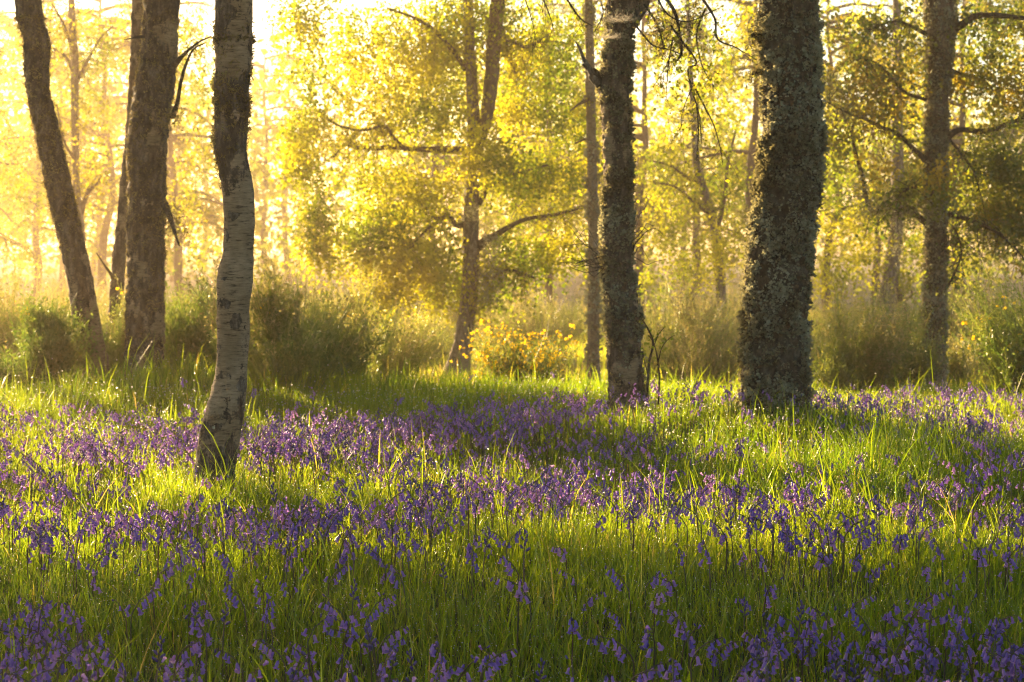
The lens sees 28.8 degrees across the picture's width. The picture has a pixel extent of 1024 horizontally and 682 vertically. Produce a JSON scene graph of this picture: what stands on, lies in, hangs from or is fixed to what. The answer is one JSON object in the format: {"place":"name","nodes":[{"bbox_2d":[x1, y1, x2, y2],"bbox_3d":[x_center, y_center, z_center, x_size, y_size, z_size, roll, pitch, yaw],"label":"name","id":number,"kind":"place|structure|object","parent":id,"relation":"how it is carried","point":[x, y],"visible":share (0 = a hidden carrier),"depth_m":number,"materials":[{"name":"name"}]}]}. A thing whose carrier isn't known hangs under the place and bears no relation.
{"place":"outdoors","nodes":[
{"label":"outdoors","id":0,"kind":"place"},
{"bbox_2d":[0,252,1023,681],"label":"ground","id":1,"kind":"structure","parent":0,"point":[560,298],"depth_m":6.20,"materials":[{"name":"plant"}]},
{"bbox_2d":[0,51,50,292],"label":"birch tree","id":2,"kind":"object","parent":1,"relation":"on","point":[3,237],"visible":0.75,"depth_m":40.65,"materials":[{"name":"yellow plant"}]},
{"bbox_2d":[5,641,45,671],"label":"bluebell","id":3,"kind":"object","parent":1,"relation":"on","point":[25,654],"visible":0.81,"depth_m":4.62,"materials":[{"name":"purple plant"}]},
{"bbox_2d":[28,667,63,681],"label":"bluebell","id":4,"kind":"object","parent":1,"relation":"on","point":[38,676],"visible":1,"depth_m":4.11,"materials":[{"name":"purple plant"}]},
{"bbox_2d":[0,0,92,254],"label":"birch tree","id":5,"kind":"object","parent":1,"relation":"on","point":[15,61],"visible":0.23,"depth_m":59.96,"materials":[{"name":"yellow plant"}]},
{"bbox_2d":[35,647,65,674],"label":"bluebell","id":6,"kind":"object","parent":1,"relation":"on","point":[52,657],"visible":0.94,"depth_m":4.51,"materials":[{"name":"purple plant"}]},
{"bbox_2d":[0,285,113,393],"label":"broom shrub","id":7,"kind":"object","parent":1,"relation":"on","point":[42,341],"visible":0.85,"depth_m":13.58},
{"bbox_2d":[0,240,121,383],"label":"broom shrub","id":8,"kind":"object","parent":1,"relation":"on","point":[6,324],"visible":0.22,"depth_m":15.58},
{"bbox_2d":[13,0,111,381],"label":"birch tree","id":9,"kind":"object","parent":1,"relation":"on","point":[30,19],"visible":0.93,"depth_m":14.06,"materials":[{"name":"brown plant"}]},
{"bbox_2d":[0,3,128,308],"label":"birch tree","id":10,"kind":"object","parent":1,"relation":"on","point":[36,242],"visible":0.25,"depth_m":51.77,"materials":[{"name":"yellow plant"}]},
{"bbox_2d":[0,24,129,291],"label":"birch tree","id":11,"kind":"object","parent":1,"relation":"on","point":[61,261],"visible":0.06,"depth_m":73.67,"materials":[{"name":"yellow plant"}]},
{"bbox_2d":[48,636,91,681],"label":"bluebell","id":12,"kind":"object","parent":1,"relation":"on","point":[59,645],"visible":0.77,"depth_m":4.82,"materials":[{"name":"purple plant"}]},
{"bbox_2d":[15,262,125,324],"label":"broom shrub","id":13,"kind":"object","parent":1,"relation":"on","point":[56,284],"visible":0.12,"depth_m":39.61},
{"bbox_2d":[47,639,93,681],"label":"bluebell","id":14,"kind":"object","parent":1,"relation":"on","point":[73,657],"visible":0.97,"depth_m":4.47,"materials":[{"name":"purple plant"}]},
{"bbox_2d":[52,629,109,681],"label":"bluebell","id":15,"kind":"object","parent":1,"relation":"on","point":[101,641],"visible":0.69,"depth_m":4.73,"materials":[{"name":"purple plant"}]},
{"bbox_2d":[78,645,104,681],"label":"bluebell","id":16,"kind":"object","parent":1,"relation":"on","point":[95,663],"visible":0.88,"depth_m":4.48,"materials":[{"name":"purple plant"}]},
{"bbox_2d":[0,0,214,300],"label":"birch tree","id":17,"kind":"object","parent":1,"relation":"on","point":[103,240],"visible":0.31,"depth_m":51.20,"materials":[{"name":"yellow plant"}]},
{"bbox_2d":[91,644,126,681],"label":"bluebell","id":18,"kind":"object","parent":1,"relation":"on","point":[106,659],"visible":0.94,"depth_m":4.46,"materials":[{"name":"purple plant"}]},
{"bbox_2d":[0,0,219,281],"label":"birch tree","id":19,"kind":"object","parent":1,"relation":"on","point":[72,37],"visible":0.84,"depth_m":28.84,"materials":[{"name":"yellow plant"}]},
{"bbox_2d":[101,276,126,376],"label":"broom shrub","id":20,"kind":"object","parent":1,"relation":"on","point":[117,347],"visible":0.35,"depth_m":14.77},
{"bbox_2d":[96,0,143,368],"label":"birch tree","id":21,"kind":"object","parent":1,"relation":"on","point":[118,267],"visible":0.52,"depth_m":16.56,"materials":[{"name":"brown plant"}]},
{"bbox_2d":[42,274,216,336],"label":"broom shrub","id":22,"kind":"object","parent":1,"relation":"on","point":[106,309],"visible":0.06,"depth_m":29.74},
{"bbox_2d":[55,16,223,247],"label":"birch tree","id":23,"kind":"object","parent":1,"relation":"on","point":[122,111],"visible":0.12,"depth_m":67.30,"materials":[{"name":"yellow plant"}]},
{"bbox_2d":[121,0,213,380],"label":"birch tree","id":24,"kind":"object","parent":1,"relation":"on","point":[149,210],"visible":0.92,"depth_m":13.56,"materials":[{"name":"brown plant"}]},
{"bbox_2d":[78,0,283,314],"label":"birch tree","id":25,"kind":"object","parent":1,"relation":"on","point":[171,162],"visible":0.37,"depth_m":46.96,"materials":[{"name":"yellow plant"}]},
{"bbox_2d":[169,641,199,678],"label":"bluebell","id":26,"kind":"object","parent":1,"relation":"on","point":[194,649],"visible":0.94,"depth_m":4.61,"materials":[{"name":"purple plant"}]},
{"bbox_2d":[165,614,211,681],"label":"bluebell","id":27,"kind":"object","parent":1,"relation":"on","point":[207,639],"visible":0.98,"depth_m":4.86,"materials":[{"name":"purple plant"}]},
{"bbox_2d":[164,258,216,376],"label":"broom shrub","id":28,"kind":"object","parent":1,"relation":"on","point":[192,334],"visible":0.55,"depth_m":14.03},
{"bbox_2d":[164,271,271,371],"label":"broom shrub","id":29,"kind":"object","parent":1,"relation":"on","point":[216,328],"visible":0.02,"depth_m":15.64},
{"bbox_2d":[193,0,256,498],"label":"birch tree","id":30,"kind":"object","parent":1,"relation":"on","point":[234,40],"visible":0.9,"depth_m":7.84,"materials":[{"name":"grey plant"}]},
{"bbox_2d":[214,648,243,681],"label":"bluebell","id":31,"kind":"object","parent":1,"relation":"on","point":[237,666],"visible":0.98,"depth_m":4.69,"materials":[{"name":"purple plant"}]},
{"bbox_2d":[188,52,334,285],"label":"birch tree","id":32,"kind":"object","parent":1,"relation":"on","point":[258,96],"visible":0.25,"depth_m":83.70,"materials":[{"name":"yellow plant"}]},
{"bbox_2d":[252,638,327,681],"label":"bluebell","id":33,"kind":"object","parent":1,"relation":"on","point":[270,654],"visible":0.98,"depth_m":4.66,"materials":[{"name":"purple plant"}]},
{"bbox_2d":[174,228,417,391],"bbox_3d":[-1.466,-0.194,13.247,1.413,1.116,1.541,1,3,24],"label":"broom shrub","id":34,"kind":"object","parent":1,"relation":"on","point":[289,340],"visible":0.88,"depth_m":13.10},
{"bbox_2d":[251,267,350,313],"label":"broom shrub","id":35,"kind":"object","parent":1,"relation":"on","point":[298,288],"visible":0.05,"depth_m":44.27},
{"bbox_2d":[285,651,316,681],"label":"bluebell","id":36,"kind":"object","parent":1,"relation":"on","point":[296,664],"visible":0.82,"depth_m":4.56,"materials":[{"name":"purple plant"}]},
{"bbox_2d":[265,278,392,383],"bbox_3d":[-1.375,-0.001,14.603,0.970,0.961,1.192,-1,3,-13],"label":"broom shrub","id":37,"kind":"object","parent":1,"relation":"on","point":[361,364],"visible":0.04,"depth_m":14.48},
{"bbox_2d":[336,653,363,681],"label":"bluebell","id":38,"kind":"object","parent":1,"relation":"on","point":[351,671],"visible":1,"depth_m":4.54,"materials":[{"name":"purple plant"}]},
{"bbox_2d":[349,623,377,681],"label":"bluebell","id":39,"kind":"object","parent":1,"relation":"on","point":[370,646],"visible":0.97,"depth_m":4.71,"materials":[{"name":"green plant"}]},
{"bbox_2d":[356,624,372,681],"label":"bluebell","id":40,"kind":"object","parent":1,"relation":"on","point":[369,674],"visible":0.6,"depth_m":4.83,"materials":[{"name":"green plant"}]},
{"bbox_2d":[292,273,449,330],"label":"broom shrub","id":41,"kind":"object","parent":1,"relation":"on","point":[340,288],"visible":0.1,"depth_m":36.09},
{"bbox_2d":[299,257,459,383],"bbox_3d":[-1.255,-0.093,17.527,1.579,1.291,1.545,0,3,0],"label":"broom shrub","id":42,"kind":"object","parent":1,"relation":"on","point":[410,347],"visible":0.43,"depth_m":17.32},
{"bbox_2d":[339,293,491,366],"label":"broom shrub","id":43,"kind":"object","parent":1,"relation":"on","point":[441,341],"visible":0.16,"depth_m":26.67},
{"bbox_2d":[259,0,604,377],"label":"birch tree","id":44,"kind":"object","parent":1,"relation":"on","point":[428,271],"visible":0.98,"depth_m":22.87,"materials":[{"name":"yellow plant"}]},
{"bbox_2d":[342,36,521,311],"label":"birch tree","id":45,"kind":"object","parent":1,"relation":"on","point":[433,166],"visible":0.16,"depth_m":52.28,"materials":[{"name":"yellow plant"}]},
{"bbox_2d":[429,639,453,681],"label":"bluebell","id":46,"kind":"object","parent":1,"relation":"on","point":[441,656],"visible":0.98,"depth_m":4.62,"materials":[{"name":"purple plant"}]},
{"bbox_2d":[453,654,478,681],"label":"bluebell","id":47,"kind":"object","parent":1,"relation":"on","point":[467,675],"visible":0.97,"depth_m":4.61,"materials":[{"name":"purple plant"}]},
{"bbox_2d":[429,275,556,329],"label":"broom shrub","id":48,"kind":"object","parent":1,"relation":"on","point":[455,316],"visible":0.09,"depth_m":37.85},
{"bbox_2d":[479,648,517,681],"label":"bluebell","id":49,"kind":"object","parent":1,"relation":"on","point":[488,673],"visible":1,"depth_m":4.51,"materials":[{"name":"purple plant"}]},
{"bbox_2d":[0,371,1023,681],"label":"bluebells","id":50,"kind":"object","parent":1,"relation":"on","point":[86,445],"visible":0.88,"depth_m":7.14,"materials":[{"name":"purple plant"}]},
{"bbox_2d":[0,3,1023,291],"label":"distant wood","id":51,"kind":"object","parent":1,"relation":"on","point":[282,215],"visible":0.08,"depth_m":83.24,"materials":[{"name":"yellow plant"}]},
{"bbox_2d":[450,315,579,388],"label":"broom shrub","id":52,"kind":"object","parent":1,"relation":"on","point":[520,365],"visible":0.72,"depth_m":15.53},
{"bbox_2d":[438,50,600,303],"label":"birch tree","id":53,"kind":"object","parent":1,"relation":"on","point":[529,143],"visible":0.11,"depth_m":58.27,"materials":[{"name":"yellow plant"}]},
{"bbox_2d":[474,267,587,364],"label":"broom shrub","id":54,"kind":"object","parent":1,"relation":"on","point":[528,326],"visible":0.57,"depth_m":26.86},
{"bbox_2d":[423,0,644,316],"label":"birch tree","id":55,"kind":"object","parent":1,"relation":"on","point":[549,287],"visible":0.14,"depth_m":43.74,"materials":[{"name":"yellow plant"}]},
{"bbox_2d":[527,281,644,335],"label":"broom shrub","id":56,"kind":"object","parent":1,"relation":"on","point":[581,309],"visible":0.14,"depth_m":35.85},
{"bbox_2d":[550,0,666,383],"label":"birch tree","id":57,"kind":"object","parent":1,"relation":"on","point":[591,154],"visible":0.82,"depth_m":19.92,"materials":[{"name":"brown plant"}]},
{"bbox_2d":[595,635,634,681],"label":"bluebell","id":58,"kind":"object","parent":1,"relation":"on","point":[618,654],"visible":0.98,"depth_m":4.72,"materials":[{"name":"purple plant"}]},
{"bbox_2d":[559,267,672,314],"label":"broom shrub","id":59,"kind":"object","parent":1,"relation":"on","point":[646,300],"visible":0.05,"depth_m":45.58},
{"bbox_2d":[508,0,751,319],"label":"birch tree","id":60,"kind":"object","parent":1,"relation":"on","point":[643,136],"visible":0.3,"depth_m":41.55,"materials":[{"name":"yellow plant"}]},
{"bbox_2d":[507,0,758,418],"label":"tree","id":61,"kind":"object","parent":1,"relation":"on","point":[612,81],"visible":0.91,"depth_m":11.20,"materials":[{"name":"brown plant"}]},
{"bbox_2d":[617,621,663,681],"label":"bluebell","id":62,"kind":"object","parent":1,"relation":"on","point":[660,646],"visible":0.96,"depth_m":4.71,"materials":[{"name":"purple plant"}]},
{"bbox_2d":[629,669,662,681],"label":"bluebell","id":63,"kind":"object","parent":1,"relation":"on","point":[650,675],"visible":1,"depth_m":4.35,"materials":[{"name":"purple plant"}]},
{"bbox_2d":[557,269,742,358],"bbox_3d":[2.221,-0.352,28.149,3.184,1.362,2.810,0,3,9],"label":"broom shrub","id":64,"kind":"object","parent":1,"relation":"on","point":[668,306],"visible":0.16,"depth_m":28.14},
{"bbox_2d":[639,319,681,404],"bbox_3d":[0.812,0.115,11.042,0.239,0.474,0.120,-1,3,-13],"label":"sapling","id":65,"kind":"object","parent":1,"relation":"on","point":[649,361],"visible":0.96,"depth_m":11.03,"materials":[{"name":"brown plant"}]},
{"bbox_2d":[662,657,682,681],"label":"bluebell","id":66,"kind":"object","parent":1,"relation":"on","point":[674,672],"visible":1,"depth_m":4.44,"materials":[{"name":"purple plant"}]},
{"bbox_2d":[672,617,702,681],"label":"bluebell","id":67,"kind":"object","parent":1,"relation":"on","point":[691,642],"visible":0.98,"depth_m":4.88,"materials":[{"name":"purple plant"}]},
{"bbox_2d":[641,264,741,389],"bbox_3d":[1.715,-0.072,18.535,1.501,1.284,1.702,0,3,0],"label":"broom shrub","id":68,"kind":"object","parent":1,"relation":"on","point":[701,350],"visible":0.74,"depth_m":18.49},
{"bbox_2d":[632,0,756,351],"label":"birch tree","id":69,"kind":"object","parent":1,"relation":"on","point":[715,222],"visible":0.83,"depth_m":29.82,"materials":[{"name":"yellow plant"}]},
{"bbox_2d":[631,7,759,306],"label":"birch tree","id":70,"kind":"object","parent":1,"relation":"on","point":[695,234],"visible":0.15,"depth_m":54.98,"materials":[{"name":"yellow plant"}]},
{"bbox_2d":[688,637,725,681],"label":"bluebell","id":71,"kind":"object","parent":1,"relation":"on","point":[692,654],"visible":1,"depth_m":4.73,"materials":[{"name":"purple plant"}]},
{"bbox_2d":[712,640,742,681],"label":"bluebell","id":72,"kind":"object","parent":1,"relation":"on","point":[727,652],"visible":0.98,"depth_m":4.84,"materials":[{"name":"purple plant"}]},
{"bbox_2d":[666,268,820,341],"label":"broom shrub","id":73,"kind":"object","parent":1,"relation":"on","point":[729,306],"visible":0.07,"depth_m":33.02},
{"bbox_2d":[729,630,771,680],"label":"bluebell","id":74,"kind":"object","parent":1,"relation":"on","point":[750,642],"visible":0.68,"depth_m":4.86,"materials":[{"name":"purple plant"}]},
{"bbox_2d":[733,656,771,681],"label":"bluebell","id":75,"kind":"object","parent":1,"relation":"on","point":[743,671],"visible":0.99,"depth_m":4.46,"materials":[{"name":"purple plant"}]},
{"bbox_2d":[639,0,886,255],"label":"birch tree","id":76,"kind":"object","parent":1,"relation":"on","point":[746,5],"visible":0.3,"depth_m":36.89,"materials":[{"name":"yellow plant"}]},
{"bbox_2d":[731,637,814,680],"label":"bluebell","id":77,"kind":"object","parent":1,"relation":"on","point":[786,655],"visible":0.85,"depth_m":4.82,"materials":[{"name":"purple plant"}]},
{"bbox_2d":[734,0,830,424],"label":"old birch tree","id":78,"kind":"object","parent":1,"relation":"on","point":[775,344],"visible":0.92,"depth_m":10.54,"materials":[{"name":"brown plant"}]},
{"bbox_2d":[769,640,801,681],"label":"bluebell","id":79,"kind":"object","parent":1,"relation":"on","point":[777,660],"visible":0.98,"depth_m":4.74,"materials":[{"name":"purple plant"}]},
{"bbox_2d":[694,285,886,365],"bbox_3d":[3.852,-0.237,27.055,2.811,1.221,2.630,1,3,23],"label":"broom shrub","id":80,"kind":"object","parent":1,"relation":"on","point":[817,334],"visible":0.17,"depth_m":26.87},
{"bbox_2d":[683,0,953,319],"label":"birch tree","id":81,"kind":"object","parent":1,"relation":"on","point":[875,45],"visible":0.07,"depth_m":44.65,"materials":[{"name":"yellow plant"}]},
{"bbox_2d":[822,640,876,681],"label":"bluebell","id":82,"kind":"object","parent":1,"relation":"on","point":[849,649],"visible":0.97,"depth_m":4.82,"materials":[{"name":"purple plant"}]},
{"bbox_2d":[809,284,920,328],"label":"broom shrub","id":83,"kind":"object","parent":1,"relation":"on","point":[854,313],"visible":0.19,"depth_m":36.03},
{"bbox_2d":[807,270,927,395],"bbox_3d":[2.689,-0.032,15.744,1.204,1.152,1.248,-1,3,-26],"label":"broom shrub","id":84,"kind":"object","parent":1,"relation":"on","point":[871,355],"visible":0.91,"depth_m":15.61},
{"bbox_2d":[863,652,918,681],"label":"bluebell","id":85,"kind":"object","parent":1,"relation":"on","point":[872,658],"visible":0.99,"depth_m":4.76,"materials":[{"name":"purple plant"}]},
{"bbox_2d":[862,629,927,680],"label":"bluebell","id":86,"kind":"object","parent":1,"relation":"on","point":[876,637],"visible":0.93,"depth_m":4.77,"materials":[{"name":"purple plant"}]},
{"bbox_2d":[879,642,911,681],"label":"bluebell","id":87,"kind":"object","parent":1,"relation":"on","point":[906,670],"visible":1,"depth_m":4.43,"materials":[{"name":"purple plant"}]},
{"bbox_2d":[820,12,971,304],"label":"birch tree","id":88,"kind":"object","parent":1,"relation":"on","point":[877,237],"visible":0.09,"depth_m":55.66,"materials":[{"name":"yellow plant"}]},
{"bbox_2d":[880,632,912,676],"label":"bluebell","id":89,"kind":"object","parent":1,"relation":"on","point":[904,657],"visible":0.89,"depth_m":4.58,"materials":[{"name":"purple plant"}]},
{"bbox_2d":[848,276,960,389],"bbox_3d":[3.312,-0.014,17.024,1.052,1.123,0.747,0,3,0],"label":"broom shrub","id":90,"kind":"object","parent":1,"relation":"on","point":[926,365],"visible":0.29,"depth_m":17.03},
{"bbox_2d":[809,0,1009,328],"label":"birch tree","id":91,"kind":"object","parent":1,"relation":"on","point":[889,273],"visible":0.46,"depth_m":30.86,"materials":[{"name":"yellow plant"}]},
{"bbox_2d":[819,0,1023,389],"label":"oak tree","id":92,"kind":"object","parent":1,"relation":"on","point":[943,24],"visible":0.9,"depth_m":17.85,"materials":[{"name":"green plant"}]},
{"bbox_2d":[826,0,1023,303],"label":"birch tree","id":93,"kind":"object","parent":1,"relation":"on","point":[955,139],"visible":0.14,"depth_m":40.01,"materials":[{"name":"yellow plant"}]},
{"bbox_2d":[909,637,944,680],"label":"bluebell","id":94,"kind":"object","parent":1,"relation":"on","point":[926,652],"visible":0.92,"depth_m":4.74,"materials":[{"name":"purple plant"}]},
{"bbox_2d":[853,263,1022,353],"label":"broom shrub","id":95,"kind":"object","parent":1,"relation":"on","point":[954,317],"visible":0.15,"depth_m":26.83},
{"bbox_2d":[913,627,974,681],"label":"bluebell","id":96,"kind":"object","parent":1,"relation":"on","point":[924,638],"visible":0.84,"depth_m":4.85,"materials":[{"name":"purple plant"}]},
{"bbox_2d":[945,645,966,679],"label":"bluebell","id":97,"kind":"object","parent":1,"relation":"on","point":[956,663],"visible":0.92,"depth_m":4.73,"materials":[{"name":"purple plant"}]},
{"bbox_2d":[922,616,990,681],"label":"bluebell","id":98,"kind":"object","parent":1,"relation":"on","point":[960,624],"visible":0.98,"depth_m":4.84,"materials":[{"name":"purple plant"}]},
{"bbox_2d":[941,630,973,681],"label":"bluebell","id":99,"kind":"object","parent":1,"relation":"on","point":[960,657],"visible":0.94,"depth_m":4.81,"materials":[{"name":"purple plant"}]},
{"bbox_2d":[907,327,1017,387],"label":"broom shrub","id":100,"kind":"object","parent":1,"relation":"on","point":[966,363],"visible":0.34,"depth_m":19.39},
{"bbox_2d":[903,0,1023,278],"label":"birch tree","id":101,"kind":"object","parent":1,"relation":"on","point":[988,3],"visible":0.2,"depth_m":32.08,"materials":[{"name":"yellow plant"}]},
{"bbox_2d":[911,282,1021,371],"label":"broom shrub","id":102,"kind":"object","parent":1,"relation":"on","point":[959,320],"visible":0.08,"depth_m":24.95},
{"bbox_2d":[912,281,1023,326],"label":"broom shrub","id":103,"kind":"object","parent":1,"relation":"on","point":[975,300],"visible":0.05,"depth_m":37.74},
{"bbox_2d":[923,247,1023,403],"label":"broom shrub","id":104,"kind":"object","parent":1,"relation":"on","point":[997,356],"visible":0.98,"depth_m":13.93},
{"bbox_2d":[982,617,1002,680],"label":"bluebell","id":105,"kind":"object","parent":1,"relation":"on","point":[996,634],"visible":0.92,"depth_m":4.75,"materials":[{"name":"purple plant"}]},
{"bbox_2d":[981,645,1007,681],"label":"bluebell","id":106,"kind":"object","parent":1,"relation":"on","point":[985,658],"visible":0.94,"depth_m":4.52,"materials":[{"name":"purple plant"}]},
{"bbox_2d":[1001,643,1017,681],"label":"bluebell","id":107,"kind":"object","parent":1,"relation":"on","point":[1010,668],"visible":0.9,"depth_m":4.57,"materials":[{"name":"purple plant"}]},
{"bbox_2d":[0,351,1023,681],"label":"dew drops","id":108,"kind":"object","parent":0,"point":[500,501],"visible":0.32,"depth_m":8.02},
{"bbox_2d":[0,0,1023,251],"label":"sky","id":109,"kind":"structure","parent":0,"point":[259,6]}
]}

